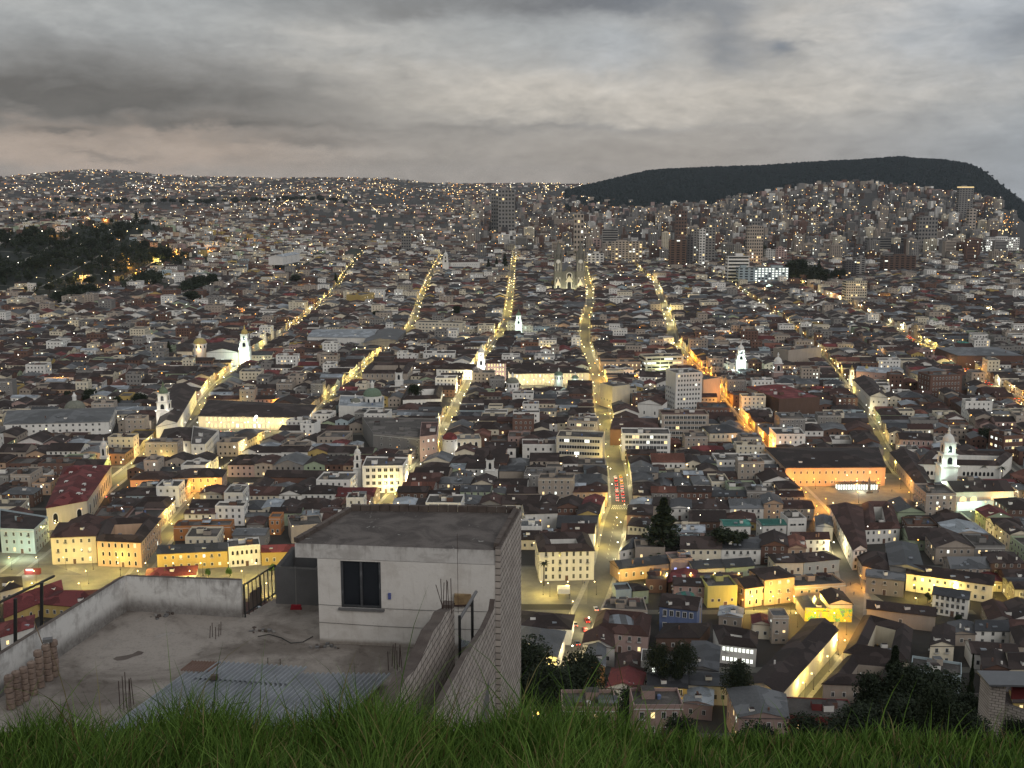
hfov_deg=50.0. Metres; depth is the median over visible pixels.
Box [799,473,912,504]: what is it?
monument plaza
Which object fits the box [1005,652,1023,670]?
house
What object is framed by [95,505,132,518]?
house
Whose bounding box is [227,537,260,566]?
house
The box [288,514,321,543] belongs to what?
house
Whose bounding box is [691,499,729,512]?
house
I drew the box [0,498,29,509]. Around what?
house
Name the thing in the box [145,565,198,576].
house
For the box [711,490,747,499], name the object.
house
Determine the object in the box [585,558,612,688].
boulevard road
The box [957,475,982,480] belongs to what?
house
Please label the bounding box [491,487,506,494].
house
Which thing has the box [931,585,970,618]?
house
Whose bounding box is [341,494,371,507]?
house
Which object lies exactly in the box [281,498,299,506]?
house
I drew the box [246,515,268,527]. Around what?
house
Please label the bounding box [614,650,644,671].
house
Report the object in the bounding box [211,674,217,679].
brick
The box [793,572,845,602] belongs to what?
house
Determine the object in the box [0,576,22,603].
house
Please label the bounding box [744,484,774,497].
house
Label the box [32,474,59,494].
house
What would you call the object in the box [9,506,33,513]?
house
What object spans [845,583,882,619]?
square
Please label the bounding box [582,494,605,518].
house
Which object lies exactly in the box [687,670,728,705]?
house
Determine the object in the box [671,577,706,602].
house
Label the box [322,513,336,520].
house
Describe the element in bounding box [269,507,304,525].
house
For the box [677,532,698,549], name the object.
house
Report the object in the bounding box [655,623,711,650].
house
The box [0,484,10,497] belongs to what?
house
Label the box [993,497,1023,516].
house
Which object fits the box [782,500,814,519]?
house
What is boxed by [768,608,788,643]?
house
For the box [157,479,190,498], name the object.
house
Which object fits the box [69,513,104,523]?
house
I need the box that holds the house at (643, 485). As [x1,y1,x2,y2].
[632,481,660,489]
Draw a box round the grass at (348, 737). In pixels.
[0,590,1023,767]
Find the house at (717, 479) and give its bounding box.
[707,473,728,486]
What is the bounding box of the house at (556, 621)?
[521,610,574,644]
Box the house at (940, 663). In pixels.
[912,655,961,692]
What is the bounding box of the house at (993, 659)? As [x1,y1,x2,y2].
[980,648,1009,670]
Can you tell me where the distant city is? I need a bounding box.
[0,169,1004,251]
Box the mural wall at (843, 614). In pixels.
[804,607,852,621]
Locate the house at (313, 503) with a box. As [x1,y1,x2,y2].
[296,498,330,509]
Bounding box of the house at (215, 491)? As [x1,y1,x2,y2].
[199,484,228,498]
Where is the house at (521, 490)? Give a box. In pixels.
[506,487,538,494]
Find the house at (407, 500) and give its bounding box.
[392,496,417,504]
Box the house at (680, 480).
[673,476,691,485]
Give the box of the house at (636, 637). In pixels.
[593,609,651,652]
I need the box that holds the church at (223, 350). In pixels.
[206,341,239,365]
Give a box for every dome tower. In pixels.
[63,465,81,473]
[64,393,85,408]
[193,333,206,356]
[350,394,360,402]
[363,381,381,402]
[442,432,457,454]
[506,372,518,391]
[554,368,562,386]
[571,373,578,379]
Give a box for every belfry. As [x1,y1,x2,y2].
[99,438,109,459]
[155,380,172,421]
[239,325,251,363]
[353,446,362,486]
[395,364,403,385]
[442,249,448,269]
[477,345,485,369]
[485,450,494,475]
[515,309,521,331]
[735,342,746,371]
[771,351,783,376]
[848,367,854,384]
[934,425,958,481]
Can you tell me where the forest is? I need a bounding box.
[564,155,1023,219]
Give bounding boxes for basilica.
[554,240,584,289]
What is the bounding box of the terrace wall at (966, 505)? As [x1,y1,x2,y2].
[955,500,993,511]
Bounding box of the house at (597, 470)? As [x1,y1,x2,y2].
[586,466,607,476]
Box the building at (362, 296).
[346,292,373,300]
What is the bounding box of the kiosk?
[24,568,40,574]
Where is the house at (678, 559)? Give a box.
[665,550,692,572]
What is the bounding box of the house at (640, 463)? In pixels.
[629,460,652,479]
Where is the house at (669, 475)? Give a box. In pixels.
[658,472,683,480]
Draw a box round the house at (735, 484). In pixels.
[724,480,754,489]
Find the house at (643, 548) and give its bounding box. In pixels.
[634,538,664,557]
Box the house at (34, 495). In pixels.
[0,487,42,506]
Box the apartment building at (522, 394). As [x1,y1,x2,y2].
[512,390,533,399]
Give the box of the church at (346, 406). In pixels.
[339,395,383,418]
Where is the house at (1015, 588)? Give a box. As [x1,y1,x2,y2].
[1007,581,1023,599]
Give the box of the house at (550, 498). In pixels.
[539,493,558,503]
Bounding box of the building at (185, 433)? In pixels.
[161,427,192,453]
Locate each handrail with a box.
[0,575,54,642]
[461,590,477,618]
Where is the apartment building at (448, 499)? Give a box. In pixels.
[426,493,464,511]
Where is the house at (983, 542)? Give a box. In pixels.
[961,533,1005,555]
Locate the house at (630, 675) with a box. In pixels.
[606,665,646,707]
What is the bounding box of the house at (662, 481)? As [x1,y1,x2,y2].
[654,477,674,485]
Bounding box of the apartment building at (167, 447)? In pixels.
[145,437,183,456]
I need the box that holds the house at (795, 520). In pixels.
[780,510,806,535]
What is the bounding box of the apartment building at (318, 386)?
[311,379,325,400]
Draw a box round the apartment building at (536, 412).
[513,408,539,423]
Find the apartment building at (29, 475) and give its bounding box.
[10,466,42,486]
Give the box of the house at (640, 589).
[626,582,649,603]
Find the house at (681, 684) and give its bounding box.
[646,672,687,698]
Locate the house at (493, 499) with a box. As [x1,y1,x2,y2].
[479,492,502,505]
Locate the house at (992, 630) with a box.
[974,620,1009,642]
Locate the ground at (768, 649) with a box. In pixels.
[0,171,1023,767]
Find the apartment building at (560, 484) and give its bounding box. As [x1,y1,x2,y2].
[538,471,574,498]
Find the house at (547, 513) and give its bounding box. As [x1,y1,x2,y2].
[521,503,557,529]
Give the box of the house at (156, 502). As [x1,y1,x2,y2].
[133,496,175,520]
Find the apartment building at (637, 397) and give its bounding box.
[632,392,654,405]
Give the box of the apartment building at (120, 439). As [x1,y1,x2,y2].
[108,432,139,457]
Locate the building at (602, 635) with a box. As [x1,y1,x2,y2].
[582,625,615,666]
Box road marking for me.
[609,505,627,559]
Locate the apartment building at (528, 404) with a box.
[522,400,538,408]
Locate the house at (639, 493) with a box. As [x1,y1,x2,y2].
[632,489,651,498]
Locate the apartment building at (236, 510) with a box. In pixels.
[215,500,247,525]
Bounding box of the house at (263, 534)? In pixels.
[232,528,269,547]
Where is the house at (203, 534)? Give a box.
[185,526,224,543]
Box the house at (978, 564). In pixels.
[942,556,990,572]
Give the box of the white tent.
[557,585,569,598]
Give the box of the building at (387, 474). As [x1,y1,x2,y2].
[362,456,408,492]
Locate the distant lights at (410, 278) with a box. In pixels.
[8,170,1023,539]
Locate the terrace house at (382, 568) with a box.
[294,504,520,720]
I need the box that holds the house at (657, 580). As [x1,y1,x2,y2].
[646,568,669,592]
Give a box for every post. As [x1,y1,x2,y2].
[458,615,460,658]
[471,599,473,639]
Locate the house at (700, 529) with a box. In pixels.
[675,524,705,540]
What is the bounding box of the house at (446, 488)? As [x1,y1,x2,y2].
[437,487,451,489]
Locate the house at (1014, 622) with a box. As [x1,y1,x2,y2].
[1006,619,1023,626]
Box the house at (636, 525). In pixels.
[627,517,651,534]
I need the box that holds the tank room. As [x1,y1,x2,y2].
[275,547,318,605]
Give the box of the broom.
[290,570,301,609]
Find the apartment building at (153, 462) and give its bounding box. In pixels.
[143,454,164,470]
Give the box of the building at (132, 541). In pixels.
[96,516,161,567]
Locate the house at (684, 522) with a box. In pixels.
[673,520,698,523]
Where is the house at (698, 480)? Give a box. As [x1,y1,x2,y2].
[689,475,710,485]
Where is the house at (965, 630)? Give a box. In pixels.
[947,619,976,645]
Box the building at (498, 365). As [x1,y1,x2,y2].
[486,358,506,379]
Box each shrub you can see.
[662,714,699,741]
[731,718,782,744]
[783,710,838,741]
[824,699,899,740]
[870,690,947,739]
[914,681,956,736]
[943,699,980,739]
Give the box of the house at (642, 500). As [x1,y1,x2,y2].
[629,497,652,504]
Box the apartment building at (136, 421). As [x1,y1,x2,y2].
[125,414,149,432]
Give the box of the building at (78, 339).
[67,337,89,341]
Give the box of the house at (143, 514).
[132,512,155,516]
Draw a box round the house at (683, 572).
[667,568,697,592]
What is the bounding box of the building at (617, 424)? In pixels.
[610,418,658,444]
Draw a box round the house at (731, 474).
[703,471,737,478]
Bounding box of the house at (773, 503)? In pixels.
[759,492,783,518]
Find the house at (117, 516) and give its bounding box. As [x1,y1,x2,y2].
[105,515,124,519]
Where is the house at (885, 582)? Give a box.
[865,568,905,597]
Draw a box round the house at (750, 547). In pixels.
[721,537,761,563]
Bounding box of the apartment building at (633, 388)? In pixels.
[629,384,636,392]
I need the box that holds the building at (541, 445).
[522,438,555,457]
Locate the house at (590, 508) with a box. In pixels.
[576,501,601,525]
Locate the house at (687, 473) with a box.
[682,470,703,478]
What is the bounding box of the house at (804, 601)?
[795,595,829,619]
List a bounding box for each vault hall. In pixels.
[609,614,633,624]
[676,591,700,622]
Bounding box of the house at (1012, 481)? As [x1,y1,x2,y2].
[983,479,1018,484]
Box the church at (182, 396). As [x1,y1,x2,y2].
[155,383,196,437]
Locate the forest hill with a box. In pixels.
[565,157,1023,221]
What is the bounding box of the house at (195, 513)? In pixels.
[184,508,215,519]
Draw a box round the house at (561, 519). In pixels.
[556,515,599,538]
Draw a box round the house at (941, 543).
[924,527,975,563]
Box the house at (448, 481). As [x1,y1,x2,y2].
[438,476,474,487]
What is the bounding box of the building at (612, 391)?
[600,380,629,408]
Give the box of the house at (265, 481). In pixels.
[251,476,274,485]
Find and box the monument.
[864,476,872,492]
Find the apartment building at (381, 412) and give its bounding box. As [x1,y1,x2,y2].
[364,408,391,416]
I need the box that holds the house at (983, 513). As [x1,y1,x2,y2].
[975,504,1013,529]
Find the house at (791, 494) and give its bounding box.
[775,490,804,499]
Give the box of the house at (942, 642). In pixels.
[928,623,955,660]
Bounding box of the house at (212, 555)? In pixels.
[156,542,228,568]
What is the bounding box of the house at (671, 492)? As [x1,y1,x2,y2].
[651,486,677,498]
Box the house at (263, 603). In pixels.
[243,598,274,614]
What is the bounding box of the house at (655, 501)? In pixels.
[652,496,669,515]
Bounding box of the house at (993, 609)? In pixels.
[981,598,1013,619]
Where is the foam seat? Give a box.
[454,593,470,606]
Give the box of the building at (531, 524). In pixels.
[521,519,541,530]
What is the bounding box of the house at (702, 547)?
[679,536,721,560]
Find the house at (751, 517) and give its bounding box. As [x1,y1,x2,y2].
[727,511,756,529]
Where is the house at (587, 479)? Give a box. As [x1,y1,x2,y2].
[575,474,607,484]
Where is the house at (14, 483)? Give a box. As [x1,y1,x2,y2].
[1,480,27,487]
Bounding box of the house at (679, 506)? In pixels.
[669,497,691,519]
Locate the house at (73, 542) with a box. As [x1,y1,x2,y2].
[50,522,101,564]
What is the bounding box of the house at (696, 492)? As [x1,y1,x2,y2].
[677,486,712,499]
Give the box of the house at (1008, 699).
[974,693,1012,704]
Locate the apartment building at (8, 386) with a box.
[0,378,17,395]
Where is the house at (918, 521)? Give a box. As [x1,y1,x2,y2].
[901,516,936,527]
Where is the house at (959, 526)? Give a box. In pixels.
[937,518,987,533]
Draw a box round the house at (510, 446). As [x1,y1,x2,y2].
[484,441,516,457]
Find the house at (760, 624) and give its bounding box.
[751,612,769,639]
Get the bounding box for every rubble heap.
[150,611,173,619]
[249,626,274,632]
[309,642,338,648]
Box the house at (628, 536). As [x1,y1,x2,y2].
[626,534,645,540]
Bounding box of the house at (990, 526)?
[985,518,1022,535]
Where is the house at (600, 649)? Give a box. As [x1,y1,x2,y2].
[585,642,605,684]
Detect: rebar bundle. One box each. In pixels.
[118,672,133,711]
[210,625,220,638]
[387,643,401,670]
[440,578,451,612]
[457,541,457,574]
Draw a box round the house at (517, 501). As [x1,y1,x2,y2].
[501,495,541,511]
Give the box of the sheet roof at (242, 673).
[105,660,389,733]
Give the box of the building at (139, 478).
[130,471,175,486]
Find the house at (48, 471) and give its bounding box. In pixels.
[43,467,53,474]
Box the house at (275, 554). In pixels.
[260,544,294,565]
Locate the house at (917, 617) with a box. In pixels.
[866,599,936,630]
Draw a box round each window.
[52,512,58,523]
[76,508,81,516]
[338,561,384,611]
[603,234,617,235]
[728,264,748,265]
[729,257,748,258]
[729,260,748,261]
[958,496,967,501]
[969,495,977,500]
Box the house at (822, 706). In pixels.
[787,697,849,730]
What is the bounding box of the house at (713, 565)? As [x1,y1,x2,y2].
[688,559,724,571]
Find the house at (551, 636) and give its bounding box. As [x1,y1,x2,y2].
[521,625,566,667]
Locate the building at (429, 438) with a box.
[420,422,438,461]
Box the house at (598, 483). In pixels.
[589,481,607,485]
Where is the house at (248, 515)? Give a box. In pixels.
[245,512,269,525]
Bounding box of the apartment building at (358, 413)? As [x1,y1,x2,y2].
[354,408,374,419]
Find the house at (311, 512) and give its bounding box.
[301,509,320,517]
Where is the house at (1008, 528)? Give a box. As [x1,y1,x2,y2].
[994,519,1023,548]
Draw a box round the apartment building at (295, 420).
[286,416,311,424]
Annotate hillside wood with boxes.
[0,211,210,303]
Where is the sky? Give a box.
[0,0,1023,200]
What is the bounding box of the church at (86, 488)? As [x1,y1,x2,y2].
[45,465,111,529]
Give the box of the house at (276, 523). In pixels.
[269,512,284,534]
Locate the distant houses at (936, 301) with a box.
[0,213,1023,479]
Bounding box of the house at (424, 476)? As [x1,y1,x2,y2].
[406,472,443,488]
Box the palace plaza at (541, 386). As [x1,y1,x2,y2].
[521,384,596,389]
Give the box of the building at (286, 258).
[268,252,299,264]
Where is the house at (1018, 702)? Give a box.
[1008,689,1023,707]
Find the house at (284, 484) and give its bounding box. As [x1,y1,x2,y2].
[273,482,294,486]
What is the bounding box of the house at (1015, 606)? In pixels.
[1003,596,1023,618]
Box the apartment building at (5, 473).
[0,467,20,484]
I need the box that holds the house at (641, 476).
[631,471,653,493]
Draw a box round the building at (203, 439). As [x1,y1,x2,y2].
[191,426,218,454]
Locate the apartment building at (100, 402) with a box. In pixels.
[91,398,117,407]
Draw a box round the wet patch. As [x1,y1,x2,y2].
[114,651,143,660]
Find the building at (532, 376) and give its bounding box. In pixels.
[508,367,588,384]
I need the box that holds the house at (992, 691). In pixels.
[977,670,1023,742]
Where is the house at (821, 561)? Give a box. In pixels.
[794,551,840,574]
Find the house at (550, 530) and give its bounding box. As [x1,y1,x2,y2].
[540,528,560,532]
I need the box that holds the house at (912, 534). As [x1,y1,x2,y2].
[900,527,942,550]
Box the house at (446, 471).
[414,466,452,475]
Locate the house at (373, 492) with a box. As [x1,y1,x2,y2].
[335,487,380,503]
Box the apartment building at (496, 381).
[489,375,504,388]
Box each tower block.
[401,229,411,249]
[491,192,497,230]
[498,188,514,232]
[573,212,583,255]
[587,251,603,263]
[593,238,601,246]
[601,228,617,254]
[611,240,642,263]
[668,238,686,264]
[674,209,686,238]
[686,235,692,264]
[690,227,697,261]
[697,228,705,264]
[704,223,715,260]
[725,253,749,283]
[736,265,754,281]
[745,225,763,263]
[748,214,760,225]
[754,265,788,282]
[764,248,774,259]
[774,246,786,259]
[809,215,818,232]
[841,277,866,303]
[842,259,856,275]
[852,255,865,273]
[865,237,913,249]
[880,254,915,269]
[915,216,937,250]
[956,185,973,216]
[966,208,976,229]
[982,236,1019,250]
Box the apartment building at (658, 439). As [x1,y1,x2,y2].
[621,427,670,459]
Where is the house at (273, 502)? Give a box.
[262,498,284,511]
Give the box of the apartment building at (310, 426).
[300,419,320,435]
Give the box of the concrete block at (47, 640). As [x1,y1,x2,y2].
[42,637,52,642]
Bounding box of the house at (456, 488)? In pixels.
[452,486,460,489]
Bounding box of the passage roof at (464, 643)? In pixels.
[461,639,469,647]
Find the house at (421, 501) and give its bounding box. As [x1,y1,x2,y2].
[416,497,427,504]
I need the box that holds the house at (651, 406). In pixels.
[637,395,667,417]
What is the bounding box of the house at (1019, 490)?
[1011,483,1023,497]
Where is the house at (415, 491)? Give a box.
[396,486,431,497]
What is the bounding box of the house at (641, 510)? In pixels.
[626,504,653,529]
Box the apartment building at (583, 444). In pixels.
[556,430,604,457]
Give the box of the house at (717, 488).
[712,486,724,489]
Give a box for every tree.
[0,229,7,233]
[0,233,9,246]
[19,260,35,268]
[23,230,34,236]
[23,273,33,281]
[26,212,32,218]
[26,259,42,273]
[31,227,39,235]
[37,240,44,245]
[44,284,55,292]
[50,291,62,299]
[52,230,57,241]
[55,239,67,248]
[65,276,75,284]
[65,285,80,294]
[73,259,84,270]
[75,283,91,292]
[82,264,91,268]
[82,388,96,399]
[85,276,95,282]
[87,256,95,260]
[88,285,97,290]
[97,255,108,267]
[99,234,113,242]
[112,395,121,401]
[113,229,127,241]
[114,223,124,228]
[120,246,127,251]
[130,392,147,400]
[133,211,139,222]
[136,240,149,245]
[138,218,149,224]
[147,247,162,260]
[160,247,173,260]
[167,341,172,352]
[182,291,200,300]
[191,275,198,287]
[197,275,206,283]
[205,568,209,577]
[206,273,219,283]
[226,567,231,576]
[289,274,300,280]
[408,383,420,394]
[452,304,460,312]
[501,253,508,265]
[521,633,553,718]
[524,659,575,716]
[540,561,547,585]
[540,662,594,700]
[559,645,608,688]
[609,687,622,711]
[619,684,636,720]
[641,497,681,555]
[643,641,670,678]
[668,638,698,679]
[704,526,742,545]
[719,658,754,694]
[733,530,748,538]
[785,261,800,270]
[788,267,792,277]
[791,262,796,277]
[795,269,801,282]
[796,259,812,269]
[805,268,813,283]
[806,270,815,277]
[811,265,823,271]
[813,270,827,279]
[828,715,841,737]
[829,271,838,276]
[832,705,859,719]
[851,670,886,709]
[871,645,903,712]
[876,659,952,712]
[912,663,967,694]
[924,592,931,602]
[941,685,978,707]
[954,614,962,619]
[964,696,978,715]
[966,653,975,695]
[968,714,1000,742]
[978,427,993,439]
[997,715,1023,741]
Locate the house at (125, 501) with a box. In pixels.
[108,497,140,507]
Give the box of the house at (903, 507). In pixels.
[887,496,925,522]
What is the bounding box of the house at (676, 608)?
[658,593,703,630]
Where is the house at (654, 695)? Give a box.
[629,685,682,734]
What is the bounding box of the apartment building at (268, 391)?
[261,388,274,394]
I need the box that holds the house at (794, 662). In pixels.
[748,618,838,696]
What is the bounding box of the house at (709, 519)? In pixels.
[689,510,726,529]
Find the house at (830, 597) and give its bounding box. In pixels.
[819,587,853,608]
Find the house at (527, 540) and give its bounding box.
[521,530,540,549]
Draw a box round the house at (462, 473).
[450,470,473,475]
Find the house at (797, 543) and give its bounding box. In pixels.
[787,533,806,552]
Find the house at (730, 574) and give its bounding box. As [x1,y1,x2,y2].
[696,572,742,577]
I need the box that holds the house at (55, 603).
[38,590,96,617]
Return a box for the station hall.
[834,481,879,489]
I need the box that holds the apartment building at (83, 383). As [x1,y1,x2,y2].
[75,378,91,396]
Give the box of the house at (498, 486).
[493,485,517,488]
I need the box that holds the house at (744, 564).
[721,557,755,575]
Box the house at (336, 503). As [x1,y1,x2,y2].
[327,498,343,507]
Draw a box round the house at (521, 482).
[494,478,528,486]
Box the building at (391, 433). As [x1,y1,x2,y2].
[362,417,438,457]
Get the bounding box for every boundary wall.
[378,600,454,719]
[427,599,494,730]
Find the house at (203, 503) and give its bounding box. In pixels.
[189,499,223,507]
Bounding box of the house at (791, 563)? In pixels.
[767,553,804,574]
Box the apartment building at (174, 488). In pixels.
[156,479,185,506]
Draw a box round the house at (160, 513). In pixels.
[126,507,166,526]
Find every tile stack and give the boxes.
[4,674,15,709]
[11,670,22,705]
[19,666,29,701]
[27,660,37,695]
[33,649,44,688]
[41,643,53,681]
[49,639,58,676]
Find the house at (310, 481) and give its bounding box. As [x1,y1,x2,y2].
[298,477,316,486]
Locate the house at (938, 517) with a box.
[930,513,969,526]
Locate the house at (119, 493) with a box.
[107,488,126,503]
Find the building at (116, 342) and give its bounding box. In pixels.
[97,337,121,346]
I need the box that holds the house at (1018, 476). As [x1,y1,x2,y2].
[1009,469,1023,483]
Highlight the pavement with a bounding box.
[0,237,1022,716]
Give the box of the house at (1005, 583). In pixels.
[1001,577,1023,597]
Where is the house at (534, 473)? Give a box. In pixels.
[524,467,555,486]
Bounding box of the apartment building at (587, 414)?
[579,412,596,416]
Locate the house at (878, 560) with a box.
[857,551,889,579]
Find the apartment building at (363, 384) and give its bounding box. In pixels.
[355,380,369,388]
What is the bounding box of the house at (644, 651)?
[641,649,656,684]
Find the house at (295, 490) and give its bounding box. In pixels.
[278,483,305,499]
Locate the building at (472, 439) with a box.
[441,433,480,450]
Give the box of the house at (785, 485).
[773,480,800,489]
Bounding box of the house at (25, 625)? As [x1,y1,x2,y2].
[0,614,34,649]
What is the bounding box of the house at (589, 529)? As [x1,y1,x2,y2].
[561,523,596,546]
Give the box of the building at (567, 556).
[534,532,594,580]
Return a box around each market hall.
[307,329,378,345]
[363,328,405,349]
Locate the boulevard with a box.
[0,552,587,603]
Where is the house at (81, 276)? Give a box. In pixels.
[79,274,91,278]
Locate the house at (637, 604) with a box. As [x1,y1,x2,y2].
[601,596,647,613]
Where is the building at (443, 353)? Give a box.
[423,349,455,357]
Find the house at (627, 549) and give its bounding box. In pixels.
[620,535,634,559]
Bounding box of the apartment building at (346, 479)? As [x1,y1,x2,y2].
[316,472,357,486]
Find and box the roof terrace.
[0,575,495,734]
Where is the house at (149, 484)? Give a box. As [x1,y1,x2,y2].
[137,481,158,486]
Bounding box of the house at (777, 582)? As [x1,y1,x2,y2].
[748,566,795,604]
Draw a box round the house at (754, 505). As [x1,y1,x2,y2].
[727,498,764,518]
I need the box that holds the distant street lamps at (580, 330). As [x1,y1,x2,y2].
[128,255,987,377]
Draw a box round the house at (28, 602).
[3,580,62,620]
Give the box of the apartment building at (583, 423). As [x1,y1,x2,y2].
[567,416,598,430]
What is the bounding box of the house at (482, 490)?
[459,485,492,495]
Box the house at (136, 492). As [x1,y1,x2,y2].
[125,487,156,497]
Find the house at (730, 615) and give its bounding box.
[718,604,743,627]
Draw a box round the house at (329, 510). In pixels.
[319,508,344,520]
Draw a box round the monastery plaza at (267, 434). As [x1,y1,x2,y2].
[185,420,278,437]
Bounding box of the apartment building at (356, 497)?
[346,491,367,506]
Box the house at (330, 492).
[301,485,342,499]
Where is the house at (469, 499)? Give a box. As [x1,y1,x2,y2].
[464,494,481,506]
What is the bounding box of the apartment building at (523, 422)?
[513,413,533,433]
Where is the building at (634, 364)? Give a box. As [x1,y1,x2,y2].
[599,359,640,372]
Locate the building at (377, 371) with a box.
[362,362,412,380]
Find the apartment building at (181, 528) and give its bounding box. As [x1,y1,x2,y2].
[173,518,234,540]
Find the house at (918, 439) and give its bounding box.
[895,432,933,448]
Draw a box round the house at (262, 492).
[249,486,284,499]
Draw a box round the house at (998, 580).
[980,571,1002,591]
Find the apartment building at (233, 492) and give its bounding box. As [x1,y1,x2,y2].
[224,484,249,502]
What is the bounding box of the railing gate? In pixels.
[243,564,275,616]
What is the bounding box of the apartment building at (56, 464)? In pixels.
[38,457,81,474]
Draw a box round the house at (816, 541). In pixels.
[790,532,829,551]
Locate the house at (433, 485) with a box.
[402,482,436,489]
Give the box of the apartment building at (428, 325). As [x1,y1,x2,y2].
[415,320,465,332]
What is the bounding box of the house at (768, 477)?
[756,468,792,486]
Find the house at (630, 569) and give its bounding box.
[610,554,669,581]
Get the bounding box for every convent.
[3,407,115,435]
[264,470,352,483]
[402,385,442,404]
[436,363,476,379]
[448,260,479,267]
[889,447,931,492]
[917,449,1012,478]
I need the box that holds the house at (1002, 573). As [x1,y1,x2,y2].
[997,569,1023,577]
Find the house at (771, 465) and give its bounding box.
[764,464,779,467]
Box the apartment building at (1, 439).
[0,434,3,446]
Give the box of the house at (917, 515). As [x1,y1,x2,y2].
[905,515,929,516]
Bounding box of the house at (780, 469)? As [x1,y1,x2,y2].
[764,467,785,473]
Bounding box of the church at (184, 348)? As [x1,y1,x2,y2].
[176,343,193,355]
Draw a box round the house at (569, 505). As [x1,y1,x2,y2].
[557,495,583,514]
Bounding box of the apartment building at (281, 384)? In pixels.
[276,379,295,390]
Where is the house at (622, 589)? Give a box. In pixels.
[612,582,631,598]
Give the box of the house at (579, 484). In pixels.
[575,483,585,485]
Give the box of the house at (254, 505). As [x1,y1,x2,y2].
[247,500,266,511]
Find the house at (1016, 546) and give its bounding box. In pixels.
[1009,536,1023,560]
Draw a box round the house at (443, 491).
[426,490,459,496]
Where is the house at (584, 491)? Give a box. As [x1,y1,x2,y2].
[573,485,608,506]
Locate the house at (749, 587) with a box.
[729,575,763,607]
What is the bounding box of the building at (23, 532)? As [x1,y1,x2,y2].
[0,509,49,553]
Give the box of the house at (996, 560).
[980,551,1023,572]
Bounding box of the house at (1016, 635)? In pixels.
[1009,625,1023,651]
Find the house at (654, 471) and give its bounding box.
[630,467,658,482]
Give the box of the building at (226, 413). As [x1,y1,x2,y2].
[198,399,316,429]
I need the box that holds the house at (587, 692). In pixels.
[561,687,617,727]
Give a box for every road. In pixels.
[0,237,1023,720]
[0,243,1022,672]
[0,563,80,574]
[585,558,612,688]
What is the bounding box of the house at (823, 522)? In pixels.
[814,513,833,540]
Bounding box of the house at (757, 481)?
[729,479,760,484]
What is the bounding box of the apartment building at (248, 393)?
[239,386,257,401]
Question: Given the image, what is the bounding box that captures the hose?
[258,634,312,642]
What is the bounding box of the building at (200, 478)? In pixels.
[171,468,227,491]
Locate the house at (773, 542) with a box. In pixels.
[759,530,788,563]
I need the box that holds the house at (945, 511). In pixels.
[936,509,955,513]
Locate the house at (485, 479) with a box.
[471,473,496,484]

